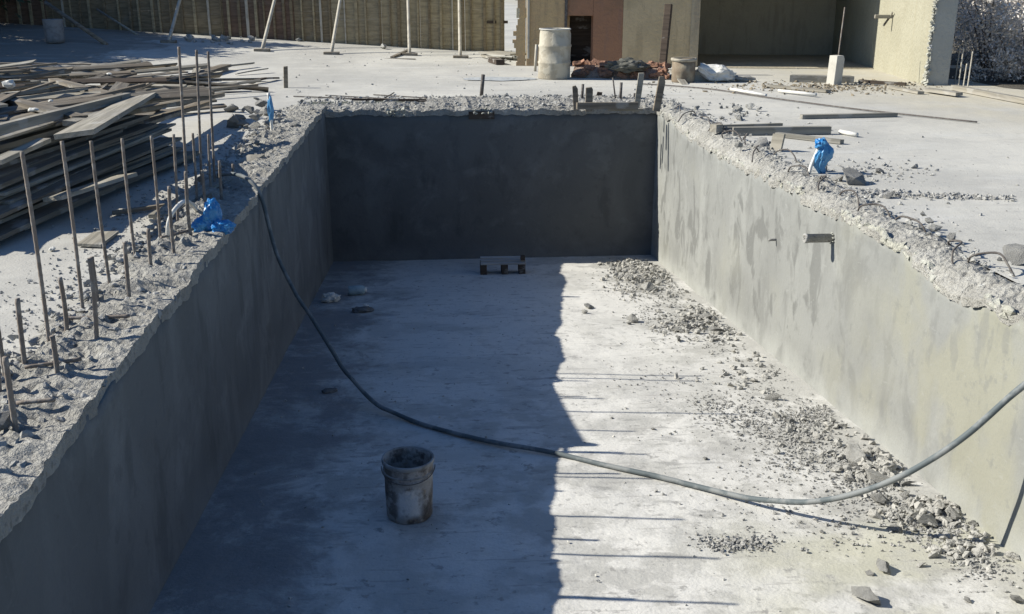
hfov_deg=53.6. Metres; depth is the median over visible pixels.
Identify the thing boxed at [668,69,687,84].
plank
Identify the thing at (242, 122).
concrete chunk
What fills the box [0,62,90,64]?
plank
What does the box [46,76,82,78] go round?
plank
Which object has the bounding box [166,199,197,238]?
conduit
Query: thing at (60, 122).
plank
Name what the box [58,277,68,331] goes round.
rebar
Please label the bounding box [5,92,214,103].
plank
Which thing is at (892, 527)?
concrete chunk
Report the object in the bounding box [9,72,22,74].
plank
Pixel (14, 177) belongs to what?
plank
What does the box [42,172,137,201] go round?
plank
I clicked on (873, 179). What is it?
deck grit
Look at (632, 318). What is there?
concrete chunk
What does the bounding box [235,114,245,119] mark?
concrete chunk
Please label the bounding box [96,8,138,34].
prop pole
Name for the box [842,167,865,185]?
concrete chunk
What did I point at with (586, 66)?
brick
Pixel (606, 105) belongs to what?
plank
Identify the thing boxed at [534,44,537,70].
wooden stake
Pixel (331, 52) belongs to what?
prop pole
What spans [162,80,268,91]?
plank
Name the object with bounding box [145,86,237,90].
plank
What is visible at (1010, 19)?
shrub
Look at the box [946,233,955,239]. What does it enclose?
concrete chunk
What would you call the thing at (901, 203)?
deck grit
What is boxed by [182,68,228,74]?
plank
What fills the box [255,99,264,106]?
concrete chunk
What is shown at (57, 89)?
plank
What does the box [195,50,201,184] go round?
rebar
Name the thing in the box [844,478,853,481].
concrete chunk
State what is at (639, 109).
plank
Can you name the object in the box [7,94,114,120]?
plank
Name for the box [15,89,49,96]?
plank
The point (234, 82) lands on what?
plank
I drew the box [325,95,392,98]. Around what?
rebar
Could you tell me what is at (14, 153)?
plank
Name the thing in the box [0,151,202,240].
plank
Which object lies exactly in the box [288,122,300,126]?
concrete chunk
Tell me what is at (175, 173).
rebar
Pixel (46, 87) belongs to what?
plank
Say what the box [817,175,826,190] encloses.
bent rebar
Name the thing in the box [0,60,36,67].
plank
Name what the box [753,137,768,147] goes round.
concrete chunk
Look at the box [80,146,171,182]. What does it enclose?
plank
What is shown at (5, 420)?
concrete chunk
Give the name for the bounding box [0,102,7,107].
plank
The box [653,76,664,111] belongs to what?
wooden stake
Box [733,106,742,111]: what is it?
concrete chunk
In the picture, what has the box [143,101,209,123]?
plank
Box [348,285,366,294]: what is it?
plastic container
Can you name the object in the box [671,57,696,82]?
bucket
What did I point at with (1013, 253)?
concrete chunk
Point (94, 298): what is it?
rebar
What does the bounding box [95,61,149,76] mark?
plank
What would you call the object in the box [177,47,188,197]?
rebar
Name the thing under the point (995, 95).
plank
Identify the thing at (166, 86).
plank
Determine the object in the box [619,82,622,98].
steel peg
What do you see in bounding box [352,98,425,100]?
plank
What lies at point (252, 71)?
plank
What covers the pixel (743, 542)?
floor gravel
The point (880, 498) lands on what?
concrete chunk
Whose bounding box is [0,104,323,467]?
rim rubble
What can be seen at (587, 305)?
concrete chunk
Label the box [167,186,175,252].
rebar
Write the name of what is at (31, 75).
plank
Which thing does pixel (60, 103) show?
plank
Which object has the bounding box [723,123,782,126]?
plank
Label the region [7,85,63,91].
plank
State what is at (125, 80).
plank
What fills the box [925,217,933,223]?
concrete chunk
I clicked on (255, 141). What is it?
concrete chunk
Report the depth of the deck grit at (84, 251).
7.39 m
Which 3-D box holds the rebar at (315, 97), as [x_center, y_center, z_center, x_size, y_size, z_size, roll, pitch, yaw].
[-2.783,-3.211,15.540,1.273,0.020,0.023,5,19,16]
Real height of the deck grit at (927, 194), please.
0.048 m
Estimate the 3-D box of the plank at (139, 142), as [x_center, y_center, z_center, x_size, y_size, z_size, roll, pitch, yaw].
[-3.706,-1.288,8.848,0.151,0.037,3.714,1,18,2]
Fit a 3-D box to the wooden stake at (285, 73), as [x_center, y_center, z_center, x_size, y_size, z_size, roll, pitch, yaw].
[-3.822,-3.870,17.114,0.070,0.390,0.060,-2,18,-16]
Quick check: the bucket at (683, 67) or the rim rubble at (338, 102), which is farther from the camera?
the bucket at (683, 67)
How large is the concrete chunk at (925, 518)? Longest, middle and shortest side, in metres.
0.188 x 0.118 x 0.065 m
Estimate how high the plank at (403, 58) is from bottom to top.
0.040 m
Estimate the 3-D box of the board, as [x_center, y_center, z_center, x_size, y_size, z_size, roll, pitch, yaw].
[2.818,-1.735,10.774,0.030,0.220,0.140,3,11,-45]
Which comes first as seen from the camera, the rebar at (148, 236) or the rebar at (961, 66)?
the rebar at (148, 236)
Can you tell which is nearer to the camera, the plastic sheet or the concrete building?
the plastic sheet
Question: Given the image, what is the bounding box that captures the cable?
[643,83,976,122]
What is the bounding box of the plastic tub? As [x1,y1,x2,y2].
[42,19,64,42]
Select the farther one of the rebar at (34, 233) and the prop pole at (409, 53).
the prop pole at (409, 53)
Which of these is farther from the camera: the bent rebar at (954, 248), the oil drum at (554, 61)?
the oil drum at (554, 61)
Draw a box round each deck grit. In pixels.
[0,125,261,349]
[286,49,1020,264]
[811,156,938,189]
[840,187,1016,201]
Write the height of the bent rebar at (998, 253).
0.152 m
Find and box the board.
[770,134,785,151]
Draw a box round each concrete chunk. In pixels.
[0,411,10,430]
[219,34,228,39]
[224,105,238,111]
[227,113,238,127]
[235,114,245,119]
[237,119,249,126]
[243,105,253,112]
[249,114,259,120]
[249,122,259,128]
[251,139,259,144]
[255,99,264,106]
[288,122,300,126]
[584,303,593,307]
[625,314,637,322]
[641,281,653,291]
[699,313,710,319]
[708,326,725,331]
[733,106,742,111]
[734,142,742,147]
[745,103,754,108]
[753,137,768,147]
[765,393,780,399]
[786,418,794,422]
[814,175,822,181]
[830,174,843,180]
[839,443,867,462]
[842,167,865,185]
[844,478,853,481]
[851,586,880,604]
[864,468,893,486]
[865,570,874,575]
[870,492,885,504]
[875,168,884,172]
[876,558,890,574]
[883,191,894,198]
[886,524,899,530]
[896,526,902,533]
[899,481,914,485]
[899,491,909,497]
[917,514,937,526]
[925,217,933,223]
[928,224,942,231]
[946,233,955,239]
[951,510,960,521]
[963,596,971,602]
[1002,243,1023,265]
[1010,594,1023,601]
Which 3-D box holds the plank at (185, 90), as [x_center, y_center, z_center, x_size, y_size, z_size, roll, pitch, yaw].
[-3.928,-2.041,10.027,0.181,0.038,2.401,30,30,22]
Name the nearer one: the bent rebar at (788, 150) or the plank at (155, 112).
the bent rebar at (788, 150)
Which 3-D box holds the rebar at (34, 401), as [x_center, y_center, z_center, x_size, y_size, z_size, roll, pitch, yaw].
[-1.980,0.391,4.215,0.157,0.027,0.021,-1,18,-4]
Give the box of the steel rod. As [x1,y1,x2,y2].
[838,7,844,54]
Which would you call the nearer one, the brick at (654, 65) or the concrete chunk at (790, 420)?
the concrete chunk at (790, 420)
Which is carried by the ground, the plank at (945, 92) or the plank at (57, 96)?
the plank at (945, 92)
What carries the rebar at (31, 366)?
on the swimming pool
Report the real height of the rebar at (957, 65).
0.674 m
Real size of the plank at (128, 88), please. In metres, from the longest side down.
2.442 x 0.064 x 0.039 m
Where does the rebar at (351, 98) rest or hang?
on the ground
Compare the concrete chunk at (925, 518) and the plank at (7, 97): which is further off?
the plank at (7, 97)
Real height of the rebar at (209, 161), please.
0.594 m
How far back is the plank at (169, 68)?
16.66 m
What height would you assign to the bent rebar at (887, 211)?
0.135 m
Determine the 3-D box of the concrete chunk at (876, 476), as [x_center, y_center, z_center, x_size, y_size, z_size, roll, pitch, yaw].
[2.422,1.132,6.691,0.208,0.102,0.136,10,20,28]
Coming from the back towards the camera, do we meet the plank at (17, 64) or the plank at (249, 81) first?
the plank at (249, 81)
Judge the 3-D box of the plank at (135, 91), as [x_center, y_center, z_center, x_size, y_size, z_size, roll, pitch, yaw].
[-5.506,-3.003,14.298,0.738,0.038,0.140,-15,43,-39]
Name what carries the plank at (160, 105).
on the plank at (164, 116)
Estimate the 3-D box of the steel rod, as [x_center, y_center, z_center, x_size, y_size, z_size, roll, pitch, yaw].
[5.742,-4.569,17.759,0.023,1.310,0.315,9,20,25]
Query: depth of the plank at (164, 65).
19.85 m
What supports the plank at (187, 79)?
on the plank at (254, 88)
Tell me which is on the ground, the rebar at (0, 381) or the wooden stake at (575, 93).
the wooden stake at (575, 93)
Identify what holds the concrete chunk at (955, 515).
on the swimming pool
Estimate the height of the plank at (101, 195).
0.040 m
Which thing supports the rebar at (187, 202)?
on the swimming pool
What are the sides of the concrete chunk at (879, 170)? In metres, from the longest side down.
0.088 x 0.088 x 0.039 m
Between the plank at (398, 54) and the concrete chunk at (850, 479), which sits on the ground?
the plank at (398, 54)
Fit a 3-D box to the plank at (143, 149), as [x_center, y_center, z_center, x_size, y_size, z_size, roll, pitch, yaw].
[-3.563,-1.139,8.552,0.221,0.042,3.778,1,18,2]
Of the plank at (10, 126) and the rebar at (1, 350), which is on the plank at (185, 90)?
the plank at (10, 126)
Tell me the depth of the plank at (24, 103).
8.80 m
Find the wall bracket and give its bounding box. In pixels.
[874,12,892,25]
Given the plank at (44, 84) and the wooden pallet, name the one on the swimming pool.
the wooden pallet
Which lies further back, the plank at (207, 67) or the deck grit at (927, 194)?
the plank at (207, 67)
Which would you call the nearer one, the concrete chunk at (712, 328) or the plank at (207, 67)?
the concrete chunk at (712, 328)
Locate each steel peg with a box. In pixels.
[480,74,484,95]
[581,84,583,97]
[612,78,615,97]
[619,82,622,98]
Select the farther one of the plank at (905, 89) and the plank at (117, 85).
the plank at (905, 89)
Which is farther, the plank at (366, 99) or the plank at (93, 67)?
the plank at (93, 67)
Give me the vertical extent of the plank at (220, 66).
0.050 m
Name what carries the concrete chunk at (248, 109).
on the ground
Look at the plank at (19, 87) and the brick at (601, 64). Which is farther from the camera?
the brick at (601, 64)
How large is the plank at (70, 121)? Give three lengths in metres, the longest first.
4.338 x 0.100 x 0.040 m
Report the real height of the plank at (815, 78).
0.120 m
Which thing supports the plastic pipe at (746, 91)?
on the ground
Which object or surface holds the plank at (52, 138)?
on the plank at (54, 142)
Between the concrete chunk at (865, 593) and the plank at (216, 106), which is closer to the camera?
the concrete chunk at (865, 593)
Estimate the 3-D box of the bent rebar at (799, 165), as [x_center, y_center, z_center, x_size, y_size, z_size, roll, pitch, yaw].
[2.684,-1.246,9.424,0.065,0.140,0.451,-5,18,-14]
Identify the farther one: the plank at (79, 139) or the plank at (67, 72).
the plank at (67, 72)
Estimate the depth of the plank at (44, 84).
11.23 m
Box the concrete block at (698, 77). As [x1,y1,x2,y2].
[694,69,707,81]
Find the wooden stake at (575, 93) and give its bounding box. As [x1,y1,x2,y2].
[572,85,578,109]
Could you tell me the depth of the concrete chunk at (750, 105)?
14.28 m
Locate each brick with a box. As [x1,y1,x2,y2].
[572,60,580,65]
[576,70,586,77]
[583,64,594,68]
[598,67,607,71]
[599,62,606,66]
[616,72,626,78]
[649,63,658,66]
[655,69,662,77]
[662,72,669,78]
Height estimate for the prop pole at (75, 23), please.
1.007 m
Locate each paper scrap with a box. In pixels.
[1,80,14,88]
[28,108,38,111]
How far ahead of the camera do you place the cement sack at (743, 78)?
18.16 m
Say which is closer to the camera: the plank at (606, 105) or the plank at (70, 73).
the plank at (606, 105)
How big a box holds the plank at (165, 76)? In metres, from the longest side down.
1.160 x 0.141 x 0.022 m
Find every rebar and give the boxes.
[0,330,3,375]
[0,367,1,391]
[2,356,18,432]
[15,298,26,363]
[16,397,55,404]
[20,152,50,341]
[24,357,81,368]
[49,335,59,372]
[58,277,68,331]
[60,141,84,308]
[68,314,129,319]
[87,258,98,338]
[89,141,110,283]
[89,256,99,300]
[121,138,135,254]
[122,242,130,296]
[146,229,152,265]
[150,136,161,236]
[160,228,193,237]
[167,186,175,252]
[172,134,178,221]
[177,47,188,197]
[184,171,191,235]
[191,133,197,200]
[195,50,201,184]
[201,170,206,201]
[207,51,215,181]
[207,134,211,186]
[218,161,222,199]
[293,96,344,97]
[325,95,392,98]
[332,97,425,101]
[373,94,426,98]
[721,130,741,141]
[751,145,759,161]
[773,149,796,162]
[787,165,809,175]
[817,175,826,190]
[839,189,859,206]
[857,203,890,216]
[894,215,925,232]
[947,239,962,263]
[954,47,960,82]
[958,48,963,84]
[963,64,967,85]
[967,51,972,86]
[967,251,1014,276]
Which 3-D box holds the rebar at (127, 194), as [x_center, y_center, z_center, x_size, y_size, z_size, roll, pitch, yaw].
[-2.450,-0.636,6.495,0.027,0.887,0.026,-1,18,-4]
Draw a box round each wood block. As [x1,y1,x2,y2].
[488,57,504,64]
[710,123,722,132]
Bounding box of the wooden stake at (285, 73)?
[283,66,287,87]
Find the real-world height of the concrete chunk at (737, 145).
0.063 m
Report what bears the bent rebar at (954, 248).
on the swimming pool
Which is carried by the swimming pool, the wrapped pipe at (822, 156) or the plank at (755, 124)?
the wrapped pipe at (822, 156)
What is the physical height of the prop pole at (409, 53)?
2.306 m
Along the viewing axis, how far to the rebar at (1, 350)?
4.52 m
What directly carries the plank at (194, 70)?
on the ground
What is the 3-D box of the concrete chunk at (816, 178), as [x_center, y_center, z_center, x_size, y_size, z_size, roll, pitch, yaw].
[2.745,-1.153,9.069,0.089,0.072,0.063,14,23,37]
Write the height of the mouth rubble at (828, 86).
0.077 m
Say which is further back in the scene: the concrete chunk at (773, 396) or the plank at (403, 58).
the plank at (403, 58)
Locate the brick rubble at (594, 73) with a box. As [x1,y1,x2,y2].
[572,64,670,79]
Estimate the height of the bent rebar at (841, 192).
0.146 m
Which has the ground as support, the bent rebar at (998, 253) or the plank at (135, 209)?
the plank at (135, 209)
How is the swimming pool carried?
in the ground
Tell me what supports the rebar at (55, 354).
on the swimming pool
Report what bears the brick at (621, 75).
on the ground
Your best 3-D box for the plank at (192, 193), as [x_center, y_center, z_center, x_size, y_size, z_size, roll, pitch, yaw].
[-2.637,-1.115,9.003,0.160,0.030,2.808,0,18,1]
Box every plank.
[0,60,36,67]
[0,62,57,69]
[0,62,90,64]
[0,69,29,72]
[0,69,136,76]
[0,76,18,79]
[0,77,166,83]
[0,79,69,82]
[0,83,43,92]
[0,84,24,89]
[0,86,98,93]
[0,91,21,102]
[0,93,98,114]
[0,93,130,134]
[0,94,87,119]
[0,94,121,112]
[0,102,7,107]
[0,110,133,151]
[0,114,8,122]
[0,115,149,168]
[0,120,59,140]
[0,123,175,195]
[0,124,157,188]
[0,128,171,199]
[0,129,122,177]
[0,135,57,153]
[0,137,181,218]
[0,138,50,164]
[0,140,149,203]
[0,147,182,223]
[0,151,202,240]
[1,71,130,79]
[2,67,72,79]
[2,124,62,140]
[5,73,64,76]
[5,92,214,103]
[6,79,54,83]
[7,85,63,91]
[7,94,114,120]
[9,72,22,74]
[9,111,28,116]
[10,62,152,72]
[13,71,70,78]
[15,81,40,84]
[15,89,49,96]
[18,91,100,99]
[19,87,87,98]
[20,70,64,79]
[22,81,55,90]
[23,84,58,91]
[23,158,191,230]
[33,137,74,150]
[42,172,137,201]
[44,71,136,88]
[45,63,207,78]
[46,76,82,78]
[46,114,134,144]
[48,78,118,94]
[51,107,105,125]
[54,92,155,139]
[61,133,145,163]
[62,100,161,125]
[77,231,118,246]
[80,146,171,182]
[83,83,145,97]
[89,59,140,65]
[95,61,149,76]
[97,63,177,70]
[107,81,129,106]
[112,203,166,214]
[120,124,134,128]
[122,71,187,77]
[124,89,145,92]
[129,93,224,113]
[130,83,186,87]
[131,86,214,101]
[133,83,155,89]
[135,106,180,116]
[136,109,160,113]
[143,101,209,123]
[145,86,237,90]
[146,79,260,91]
[148,154,264,217]
[151,74,193,77]
[152,99,216,107]
[156,74,195,83]
[161,103,226,110]
[162,62,254,71]
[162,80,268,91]
[166,73,222,78]
[166,78,190,80]
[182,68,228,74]
[187,68,200,86]
[191,78,256,80]
[200,64,231,71]
[205,81,238,86]
[211,84,257,90]
[215,88,240,90]
[235,68,268,74]
[248,77,279,83]
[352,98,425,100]
[389,58,415,59]
[390,49,407,57]
[463,77,536,80]
[478,51,515,55]
[480,54,500,58]
[576,102,637,108]
[608,108,642,110]
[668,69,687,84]
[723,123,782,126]
[766,84,830,91]
[775,132,843,143]
[790,74,853,82]
[800,112,897,118]
[858,79,906,84]
[887,85,923,93]
[923,88,962,95]
[950,85,1023,103]
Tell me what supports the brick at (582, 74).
on the ground
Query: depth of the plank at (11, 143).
8.29 m
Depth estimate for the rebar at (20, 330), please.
4.61 m
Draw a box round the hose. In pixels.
[217,172,1023,504]
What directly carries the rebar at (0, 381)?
on the swimming pool
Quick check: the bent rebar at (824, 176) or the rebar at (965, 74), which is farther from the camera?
the rebar at (965, 74)
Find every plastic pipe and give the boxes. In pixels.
[729,87,766,95]
[778,89,816,95]
[838,129,858,136]
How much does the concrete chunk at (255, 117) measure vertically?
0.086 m
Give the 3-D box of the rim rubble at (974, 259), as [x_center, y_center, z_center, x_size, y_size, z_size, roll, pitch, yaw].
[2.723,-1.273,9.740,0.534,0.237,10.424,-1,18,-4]
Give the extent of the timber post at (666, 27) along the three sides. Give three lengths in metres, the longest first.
1.317 x 0.140 x 0.080 m
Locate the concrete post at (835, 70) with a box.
[826,55,844,84]
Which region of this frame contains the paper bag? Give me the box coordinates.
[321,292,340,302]
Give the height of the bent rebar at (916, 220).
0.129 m
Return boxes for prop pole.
[44,1,107,44]
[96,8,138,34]
[160,0,180,42]
[254,0,275,51]
[323,0,341,54]
[402,0,417,55]
[453,0,468,57]
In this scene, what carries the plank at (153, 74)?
on the plank
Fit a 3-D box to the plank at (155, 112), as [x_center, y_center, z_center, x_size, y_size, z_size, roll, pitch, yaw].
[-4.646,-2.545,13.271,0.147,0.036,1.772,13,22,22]
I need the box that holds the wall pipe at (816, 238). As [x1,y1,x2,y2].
[803,232,834,243]
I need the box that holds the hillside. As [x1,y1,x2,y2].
[949,2,1023,89]
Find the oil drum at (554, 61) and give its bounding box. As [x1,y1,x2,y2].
[538,28,571,79]
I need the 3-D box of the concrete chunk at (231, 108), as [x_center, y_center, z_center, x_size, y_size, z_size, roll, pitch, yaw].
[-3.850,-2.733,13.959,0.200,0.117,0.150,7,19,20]
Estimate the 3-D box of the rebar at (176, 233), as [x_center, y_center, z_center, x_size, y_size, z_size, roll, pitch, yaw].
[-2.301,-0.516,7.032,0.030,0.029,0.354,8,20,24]
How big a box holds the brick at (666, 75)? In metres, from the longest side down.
0.212 x 0.090 x 0.079 m
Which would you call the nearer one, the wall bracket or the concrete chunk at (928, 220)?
the concrete chunk at (928, 220)
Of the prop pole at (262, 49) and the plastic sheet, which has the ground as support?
the prop pole at (262, 49)
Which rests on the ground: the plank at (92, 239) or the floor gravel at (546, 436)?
the plank at (92, 239)
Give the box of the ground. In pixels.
[0,0,1023,370]
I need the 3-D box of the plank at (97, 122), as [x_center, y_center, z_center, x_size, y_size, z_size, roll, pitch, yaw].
[-3.408,-1.680,8.704,0.270,0.035,3.690,-11,18,-10]
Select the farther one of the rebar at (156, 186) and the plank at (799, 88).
the plank at (799, 88)
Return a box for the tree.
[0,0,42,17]
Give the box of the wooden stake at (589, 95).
[585,87,592,110]
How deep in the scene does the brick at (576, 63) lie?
19.12 m
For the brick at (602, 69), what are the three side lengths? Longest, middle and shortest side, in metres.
0.189 x 0.121 x 0.080 m
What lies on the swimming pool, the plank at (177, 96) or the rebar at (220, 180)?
the rebar at (220, 180)
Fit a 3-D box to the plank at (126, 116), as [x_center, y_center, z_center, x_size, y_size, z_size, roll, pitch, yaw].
[-3.981,-1.381,8.508,0.213,0.028,3.483,1,18,3]
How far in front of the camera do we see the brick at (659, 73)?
18.54 m
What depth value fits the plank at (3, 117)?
8.40 m
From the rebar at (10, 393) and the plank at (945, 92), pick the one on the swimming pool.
the rebar at (10, 393)
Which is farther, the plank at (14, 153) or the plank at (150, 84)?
the plank at (150, 84)
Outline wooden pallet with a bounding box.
[480,255,525,274]
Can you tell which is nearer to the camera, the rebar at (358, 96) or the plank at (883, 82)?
the rebar at (358, 96)
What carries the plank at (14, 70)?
on the plank
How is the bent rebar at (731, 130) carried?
on the swimming pool
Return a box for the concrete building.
[512,0,958,85]
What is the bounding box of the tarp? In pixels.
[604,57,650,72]
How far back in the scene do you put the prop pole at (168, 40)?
24.50 m
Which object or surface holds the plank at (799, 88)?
on the ground
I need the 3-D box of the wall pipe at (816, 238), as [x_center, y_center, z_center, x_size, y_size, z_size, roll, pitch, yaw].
[2.475,-0.552,8.183,0.239,0.102,0.106,-1,18,-4]
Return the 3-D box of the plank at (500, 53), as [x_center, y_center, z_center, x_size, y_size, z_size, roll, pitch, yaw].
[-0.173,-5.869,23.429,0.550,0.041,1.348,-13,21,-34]
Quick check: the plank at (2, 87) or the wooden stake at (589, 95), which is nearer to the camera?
the plank at (2, 87)
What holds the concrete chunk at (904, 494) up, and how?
on the swimming pool
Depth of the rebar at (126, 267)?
5.61 m
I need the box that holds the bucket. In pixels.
[381,446,434,524]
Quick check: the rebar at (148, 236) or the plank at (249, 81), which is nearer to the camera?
the rebar at (148, 236)
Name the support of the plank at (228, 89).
on the ground
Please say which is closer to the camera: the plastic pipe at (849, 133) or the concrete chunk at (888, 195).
the concrete chunk at (888, 195)
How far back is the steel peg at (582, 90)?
15.42 m
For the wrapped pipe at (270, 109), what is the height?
0.491 m
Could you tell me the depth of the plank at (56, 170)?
8.57 m
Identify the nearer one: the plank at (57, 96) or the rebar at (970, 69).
the plank at (57, 96)
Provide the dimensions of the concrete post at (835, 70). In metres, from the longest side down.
0.530 x 0.200 x 0.170 m
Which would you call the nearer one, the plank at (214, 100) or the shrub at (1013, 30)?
the plank at (214, 100)
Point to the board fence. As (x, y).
(365, 22)
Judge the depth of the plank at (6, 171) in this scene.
8.38 m
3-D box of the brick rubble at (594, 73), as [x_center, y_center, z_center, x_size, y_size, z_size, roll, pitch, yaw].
[2.091,-4.467,19.230,1.728,0.316,1.200,4,18,14]
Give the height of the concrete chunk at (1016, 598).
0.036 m
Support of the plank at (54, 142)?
on the plank
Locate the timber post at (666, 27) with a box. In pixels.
[659,4,672,62]
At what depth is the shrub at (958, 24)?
23.15 m
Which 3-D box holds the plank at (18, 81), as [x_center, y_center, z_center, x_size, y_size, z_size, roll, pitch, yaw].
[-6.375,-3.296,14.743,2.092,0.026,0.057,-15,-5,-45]
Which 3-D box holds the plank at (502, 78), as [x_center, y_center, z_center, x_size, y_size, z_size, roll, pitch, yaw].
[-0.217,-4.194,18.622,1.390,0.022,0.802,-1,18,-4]
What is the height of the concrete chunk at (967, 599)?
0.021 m
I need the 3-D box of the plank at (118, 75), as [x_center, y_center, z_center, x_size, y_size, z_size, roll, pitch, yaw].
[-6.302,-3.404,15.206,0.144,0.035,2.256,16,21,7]
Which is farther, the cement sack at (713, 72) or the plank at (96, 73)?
the cement sack at (713, 72)
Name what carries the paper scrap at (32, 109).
on the plank at (10, 126)
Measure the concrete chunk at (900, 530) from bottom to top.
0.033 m
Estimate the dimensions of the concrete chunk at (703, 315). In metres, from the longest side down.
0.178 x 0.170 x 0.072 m
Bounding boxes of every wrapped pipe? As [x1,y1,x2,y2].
[267,93,273,129]
[808,137,833,173]
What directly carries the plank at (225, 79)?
on the ground
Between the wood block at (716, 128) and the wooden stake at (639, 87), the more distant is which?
the wooden stake at (639, 87)
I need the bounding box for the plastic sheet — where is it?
[191,198,236,234]
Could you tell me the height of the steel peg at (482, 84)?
0.384 m
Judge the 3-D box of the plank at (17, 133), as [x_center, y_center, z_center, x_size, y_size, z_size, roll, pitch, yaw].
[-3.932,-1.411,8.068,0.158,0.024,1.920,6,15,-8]
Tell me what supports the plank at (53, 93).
on the plank
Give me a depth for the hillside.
19.09 m
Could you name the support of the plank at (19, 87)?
on the plank
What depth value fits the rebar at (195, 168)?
8.16 m
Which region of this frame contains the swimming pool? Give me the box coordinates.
[0,95,1023,613]
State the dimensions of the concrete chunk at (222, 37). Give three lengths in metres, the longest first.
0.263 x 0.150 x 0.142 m
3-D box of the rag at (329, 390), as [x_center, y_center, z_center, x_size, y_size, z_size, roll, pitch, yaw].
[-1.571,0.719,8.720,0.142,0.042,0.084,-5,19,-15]
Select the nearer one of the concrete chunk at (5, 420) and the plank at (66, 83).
the concrete chunk at (5, 420)
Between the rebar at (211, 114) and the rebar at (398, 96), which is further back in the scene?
the rebar at (398, 96)
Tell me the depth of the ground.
13.54 m
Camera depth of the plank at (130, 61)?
17.75 m
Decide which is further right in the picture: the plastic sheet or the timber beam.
the timber beam
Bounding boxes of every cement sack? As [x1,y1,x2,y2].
[696,63,736,81]
[734,75,755,81]
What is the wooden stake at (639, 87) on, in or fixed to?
on the ground
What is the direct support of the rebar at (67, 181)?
on the swimming pool
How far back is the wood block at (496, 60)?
21.83 m
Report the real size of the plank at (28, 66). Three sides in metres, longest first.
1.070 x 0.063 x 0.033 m
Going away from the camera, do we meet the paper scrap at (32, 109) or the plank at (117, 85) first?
the paper scrap at (32, 109)
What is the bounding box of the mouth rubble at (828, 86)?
[652,78,966,95]
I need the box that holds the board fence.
[0,0,507,50]
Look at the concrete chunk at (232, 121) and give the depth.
12.41 m
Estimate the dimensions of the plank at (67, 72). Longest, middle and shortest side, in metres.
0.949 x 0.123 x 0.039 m
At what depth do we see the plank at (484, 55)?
23.49 m
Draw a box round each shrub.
[952,0,1022,56]
[952,0,1023,81]
[953,0,1023,69]
[986,0,1023,57]
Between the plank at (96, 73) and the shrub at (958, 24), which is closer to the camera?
the plank at (96, 73)
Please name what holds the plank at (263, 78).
on the ground
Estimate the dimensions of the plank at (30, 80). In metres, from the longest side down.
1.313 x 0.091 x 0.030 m
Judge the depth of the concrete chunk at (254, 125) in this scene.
12.30 m
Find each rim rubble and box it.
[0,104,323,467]
[297,92,678,109]
[663,104,1022,283]
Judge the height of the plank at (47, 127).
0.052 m
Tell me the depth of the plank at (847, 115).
13.37 m
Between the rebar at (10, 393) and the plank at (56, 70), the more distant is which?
the plank at (56, 70)
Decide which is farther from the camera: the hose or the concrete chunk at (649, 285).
the concrete chunk at (649, 285)
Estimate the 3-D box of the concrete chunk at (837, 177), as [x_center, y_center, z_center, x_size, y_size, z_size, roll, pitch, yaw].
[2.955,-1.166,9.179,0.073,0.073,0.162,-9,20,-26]
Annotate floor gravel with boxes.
[238,260,1019,613]
[590,258,1023,592]
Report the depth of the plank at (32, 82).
13.99 m
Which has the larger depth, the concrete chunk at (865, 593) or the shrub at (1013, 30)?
the shrub at (1013, 30)
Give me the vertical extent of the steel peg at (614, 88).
0.381 m
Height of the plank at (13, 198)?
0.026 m
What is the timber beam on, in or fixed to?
on the ground
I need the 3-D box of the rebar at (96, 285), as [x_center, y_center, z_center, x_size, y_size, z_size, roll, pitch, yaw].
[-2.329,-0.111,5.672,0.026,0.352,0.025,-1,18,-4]
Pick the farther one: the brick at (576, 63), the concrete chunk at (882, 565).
the brick at (576, 63)
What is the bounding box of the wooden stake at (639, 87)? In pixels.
[633,73,643,111]
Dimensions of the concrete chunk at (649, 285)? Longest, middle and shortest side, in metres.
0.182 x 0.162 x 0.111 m
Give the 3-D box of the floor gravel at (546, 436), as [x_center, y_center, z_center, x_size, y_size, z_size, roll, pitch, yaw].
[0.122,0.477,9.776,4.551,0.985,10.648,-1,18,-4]
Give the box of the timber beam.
[732,126,831,134]
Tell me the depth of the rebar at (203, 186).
8.04 m
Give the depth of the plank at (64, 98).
9.78 m
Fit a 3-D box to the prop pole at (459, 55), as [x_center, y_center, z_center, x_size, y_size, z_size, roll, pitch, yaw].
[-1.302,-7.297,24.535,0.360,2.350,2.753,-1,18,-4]
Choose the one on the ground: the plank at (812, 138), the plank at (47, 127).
the plank at (812, 138)
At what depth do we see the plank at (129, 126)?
10.13 m
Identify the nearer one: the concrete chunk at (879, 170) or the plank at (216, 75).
the concrete chunk at (879, 170)
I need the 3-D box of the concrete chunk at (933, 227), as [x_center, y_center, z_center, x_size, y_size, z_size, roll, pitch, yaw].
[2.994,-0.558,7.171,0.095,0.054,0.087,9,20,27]
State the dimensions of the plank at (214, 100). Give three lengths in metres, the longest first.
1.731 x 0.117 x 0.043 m
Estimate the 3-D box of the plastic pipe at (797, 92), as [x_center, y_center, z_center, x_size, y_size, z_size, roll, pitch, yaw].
[4.515,-3.397,16.054,0.047,0.047,0.767,-11,21,-31]
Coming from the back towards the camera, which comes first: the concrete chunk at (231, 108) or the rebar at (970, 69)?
the rebar at (970, 69)
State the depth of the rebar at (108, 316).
5.26 m

